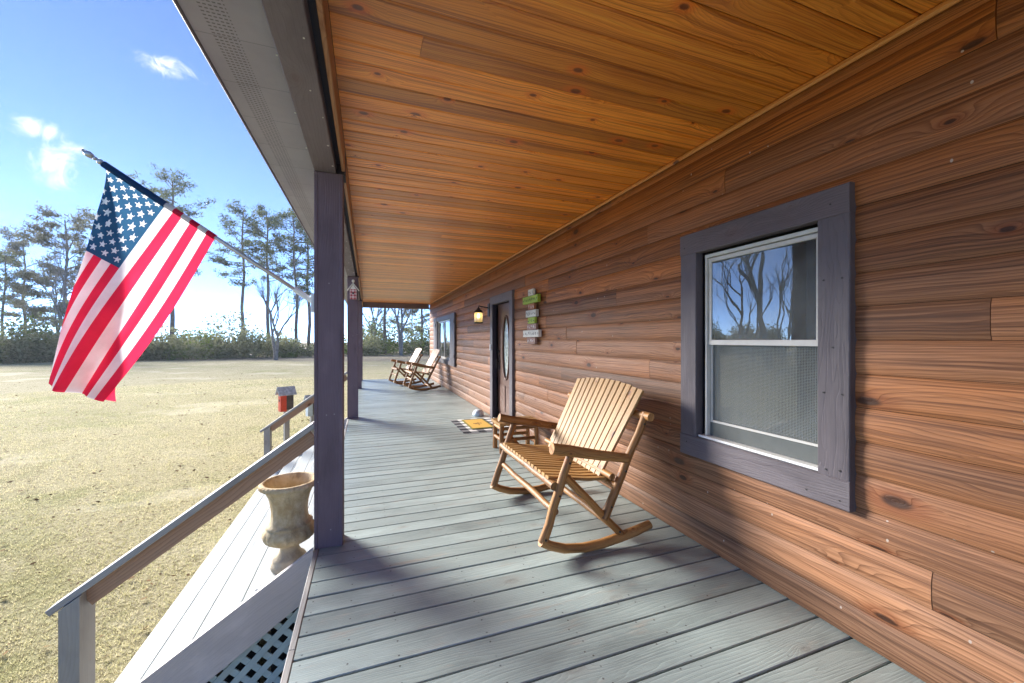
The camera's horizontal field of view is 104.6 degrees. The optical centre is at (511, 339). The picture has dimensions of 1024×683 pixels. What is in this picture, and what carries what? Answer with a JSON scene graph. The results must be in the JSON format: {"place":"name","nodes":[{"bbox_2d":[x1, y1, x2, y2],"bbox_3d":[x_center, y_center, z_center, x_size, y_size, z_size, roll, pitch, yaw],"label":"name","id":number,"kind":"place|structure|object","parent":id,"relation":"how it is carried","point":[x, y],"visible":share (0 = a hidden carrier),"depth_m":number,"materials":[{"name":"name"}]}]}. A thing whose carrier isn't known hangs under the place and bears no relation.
{"place":"outdoors","nodes":[
{"label":"outdoors","id":0,"kind":"place"},
{"bbox_2d":[0,342,429,682],"bbox_3d":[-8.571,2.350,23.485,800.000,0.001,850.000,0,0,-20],"label":"ground","id":1,"kind":"structure","parent":0,"point":[156,373],"depth_m":6.82,"materials":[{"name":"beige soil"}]},
{"bbox_2d":[0,251,48,339],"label":"pine tree","id":2,"kind":"object","parent":1,"relation":"on","point":[4,298],"visible":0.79,"depth_m":47.07,"materials":[{"name":"green plant"}]},
{"bbox_2d":[0,225,86,336],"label":"spreading tree","id":3,"kind":"object","parent":1,"relation":"on","point":[14,246],"visible":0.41,"depth_m":59.50,"materials":[{"name":"green plant"}]},
{"bbox_2d":[20,224,77,337],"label":"bare tree","id":4,"kind":"object","parent":1,"relation":"on","point":[63,290],"visible":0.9,"depth_m":46.02,"materials":[{"name":"grey plant"}]},
{"bbox_2d":[3,200,95,333],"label":"spreading tree","id":5,"kind":"object","parent":1,"relation":"on","point":[78,220],"visible":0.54,"depth_m":48.36,"materials":[{"name":"green plant"}]},
{"bbox_2d":[0,373,312,660],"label":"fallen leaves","id":6,"kind":"object","parent":1,"relation":"on","point":[36,499],"visible":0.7,"depth_m":6.48,"materials":[{"name":"brown plant"}]},
{"bbox_2d":[127,163,215,338],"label":"pine tree","id":7,"kind":"object","parent":1,"relation":"on","point":[165,194],"visible":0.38,"depth_m":57.88,"materials":[{"name":"green plant"}]},
{"bbox_2d":[45,371,346,682],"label":"porch steps","id":8,"kind":"structure","parent":1,"relation":"on","point":[235,602],"depth_m":2.54,"materials":[{"name":"grey wood"}]},
{"bbox_2d":[258,472,313,574],"bbox_3d":[-1.567,1.288,2.792,0.382,0.604,0.382,0,0,-20],"label":"garden urn","id":9,"kind":"object","parent":8,"relation":"on","point":[288,529],"visible":0.92,"depth_m":2.70,"materials":[{"name":"stone"}]},
{"bbox_2d":[0,297,429,363],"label":"undergrowth","id":10,"kind":"object","parent":1,"relation":"on","point":[22,346],"visible":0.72,"depth_m":49.89,"materials":[{"name":"green plant"}]},
{"bbox_2d":[207,199,282,337],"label":"pine tree","id":11,"kind":"object","parent":1,"relation":"on","point":[224,261],"visible":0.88,"depth_m":59.72,"materials":[{"name":"green plant"}]},
{"bbox_2d":[233,208,297,339],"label":"pine tree","id":12,"kind":"object","parent":1,"relation":"on","point":[268,221],"visible":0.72,"depth_m":61.14,"materials":[{"name":"green plant"}]},
{"bbox_2d":[255,268,306,359],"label":"bare tree","id":13,"kind":"object","parent":1,"relation":"on","point":[274,347],"visible":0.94,"depth_m":45.87,"materials":[{"name":"grey plant"}]},
{"bbox_2d":[257,208,313,355],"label":"pine tree","id":14,"kind":"object","parent":1,"relation":"on","point":[285,215],"visible":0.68,"depth_m":57.68,"materials":[{"name":"green plant"}]},
{"bbox_2d":[275,386,296,441],"bbox_3d":[-4.562,1.694,7.992,0.245,1.512,0.330,0,0,42],"label":"birdhouse","id":15,"kind":"object","parent":1,"relation":"on","point":[285,394],"visible":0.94,"depth_m":7.95,"materials":[{"name":"red paint"}]},
{"bbox_2d":[281,208,313,346],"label":"pine tree","id":16,"kind":"object","parent":1,"relation":"on","point":[308,303],"visible":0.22,"depth_m":63.30,"materials":[{"name":"green plant"}]},
{"bbox_2d":[303,395,313,433],"bbox_3d":[-4.742,1.874,9.393,0.245,1.152,0.330,0,0,42],"label":"birdhouse","id":17,"kind":"object","parent":1,"relation":"on","point":[310,410],"visible":0.27,"depth_m":9.31,"materials":[{"name":"blue paint"}]},
{"bbox_2d":[363,308,389,334],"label":"bare tree","id":18,"kind":"object","parent":1,"relation":"on","point":[378,314],"visible":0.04,"depth_m":65.57,"materials":[{"name":"grey plant"}]},
{"bbox_2d":[383,308,386,353],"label":"pine tree","id":19,"kind":"object","parent":1,"relation":"on","point":[384,324],"depth_m":65.81,"materials":[{"name":"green plant"}]},
{"bbox_2d":[391,308,411,355],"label":"bare tree","id":20,"kind":"object","parent":1,"relation":"on","point":[400,338],"visible":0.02,"depth_m":59.60,"materials":[{"name":"grey plant"}]},
{"bbox_2d":[386,309,429,351],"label":"spreading tree","id":21,"kind":"object","parent":1,"relation":"on","point":[413,312],"visible":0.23,"depth_m":80.02,"materials":[{"name":"green plant"}]},
{"bbox_2d":[420,309,429,352],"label":"pine tree","id":22,"kind":"object","parent":1,"relation":"on","point":[422,323],"visible":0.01,"depth_m":67.89,"materials":[{"name":"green plant"}]},
{"bbox_2d":[430,0,1023,682],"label":"log house","id":23,"kind":"structure","parent":1,"relation":"on","point":[798,318],"depth_m":1.88,"materials":[{"name":"brown wood"}]},
{"bbox_2d":[433,312,455,366],"bbox_3d":[-2.005,-0.010,11.670,0.125,1.380,3.376,0,0,-20],"label":"window","id":24,"kind":"structure","parent":23,"relation":"in","point":[444,327],"depth_m":11.50,"materials":[{"name":"wood"}]},
{"bbox_2d":[474,303,489,323],"bbox_3d":[-0.557,-0.486,7.238,0.292,0.368,0.176,0,0,-20],"label":"wall lantern","id":25,"kind":"object","parent":23,"relation":"attached to","point":[478,316],"depth_m":7.18,"materials":[{"name":"black metal"}]},
{"bbox_2d":[496,302,508,414],"bbox_3d":[-0.107,0.375,6.667,0.110,1.998,0.892,0,0,-20],"label":"door","id":26,"kind":"structure","parent":23,"relation":"in","point":[503,309],"depth_m":6.80,"materials":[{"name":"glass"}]},
{"bbox_2d":[523,288,540,343],"bbox_3d":[0.270,-0.318,5.335,0.059,0.737,0.545,0,0,-20],"label":"wooden sign","id":27,"kind":"object","parent":23,"relation":"attached to","point":[531,333],"visible":1,"depth_m":5.28,"materials":[{"name":"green wood"}]},
{"bbox_2d":[172,0,961,682],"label":"porch","id":28,"kind":"object","parent":23,"relation":"attached to","point":[420,154],"visible":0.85,"depth_m":2.19,"materials":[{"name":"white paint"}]},
{"bbox_2d":[49,149,313,401],"bbox_3d":[-1.983,-0.367,2.464,1.364,1.475,0.188,0,0,-20],"label":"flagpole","id":29,"kind":"object","parent":28,"relation":"attached to","point":[145,252],"visible":1,"depth_m":2.34,"materials":[{"name":"fabric"}]},
{"bbox_2d":[347,279,358,298],"bbox_3d":[-2.795,-0.892,6.972,0.199,0.345,0.145,0,0,-20],"label":"hanging ornament","id":30,"kind":"object","parent":28,"relation":"hanging from","point":[353,291],"visible":1,"depth_m":6.92,"materials":[{"name":"white paint"}]},
{"bbox_2d":[388,348,422,384],"bbox_3d":[-3.396,0.828,12.638,0.927,1.143,0.861,0,0,-29],"label":"rocking chair","id":31,"kind":"object","parent":28,"relation":"on","point":[416,354],"visible":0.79,"depth_m":12.54,"materials":[{"name":"brown wood"}]},
{"bbox_2d":[403,349,440,390],"bbox_3d":[-2.564,0.828,11.269,0.927,1.143,0.861,0,0,-26],"label":"rocking chair","id":32,"kind":"object","parent":28,"relation":"on","point":[428,366],"visible":1,"depth_m":11.08,"materials":[{"name":"brown wood"}]},
{"bbox_2d":[450,417,498,433],"bbox_3d":[-0.557,1.394,6.501,0.710,0.006,1.084,0,0,-20],"label":"area rug","id":33,"kind":"object","parent":28,"relation":"on","point":[462,426],"visible":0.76,"depth_m":6.29,"materials":[{"name":"white fabric"}]},
{"bbox_2d":[462,418,492,429],"bbox_3d":[-0.571,1.384,6.551,0.370,0.012,0.740,0,0,-20],"label":"doormat","id":34,"kind":"object","parent":33,"relation":"on","point":[480,423],"visible":0.85,"depth_m":6.54,"materials":[{"name":"yellow fabric"}]},
{"bbox_2d":[472,409,483,415],"bbox_3d":[-0.622,1.344,7.348,0.214,0.110,0.218,0,0,-20],"label":"doorstop stone","id":35,"kind":"object","parent":28,"relation":"on","point":[478,412],"visible":1,"depth_m":7.29,"materials":[{"name":"grey stone"}]},
{"bbox_2d":[491,416,538,453],"bbox_3d":[0.049,1.211,5.101,0.550,0.377,0.370,0,0,-20],"label":"side table","id":36,"kind":"object","parent":28,"relation":"on","point":[501,434],"visible":0.71,"depth_m":5.03,"materials":[{"name":"brown wood"}]},
{"bbox_2d":[490,377,653,553],"bbox_3d":[0.400,0.859,3.140,0.874,1.078,1.156,0,0,-20],"label":"rocking chair","id":37,"kind":"object","parent":28,"relation":"on","point":[589,427],"visible":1,"depth_m":2.91,"materials":[{"name":"brown wood"}]},
{"bbox_2d":[680,182,858,511],"bbox_3d":[1.477,0.032,2.354,0.224,1.525,1.050,0,0,-20],"label":"window","id":38,"kind":"structure","parent":23,"relation":"in","point":[778,406],"depth_m":2.21,"materials":[{"name":"wood"}]},
{"bbox_2d":[0,0,429,341],"label":"sky","id":39,"kind":"structure","parent":0,"point":[126,83],"materials":[{"name":"blue"}]}
]}

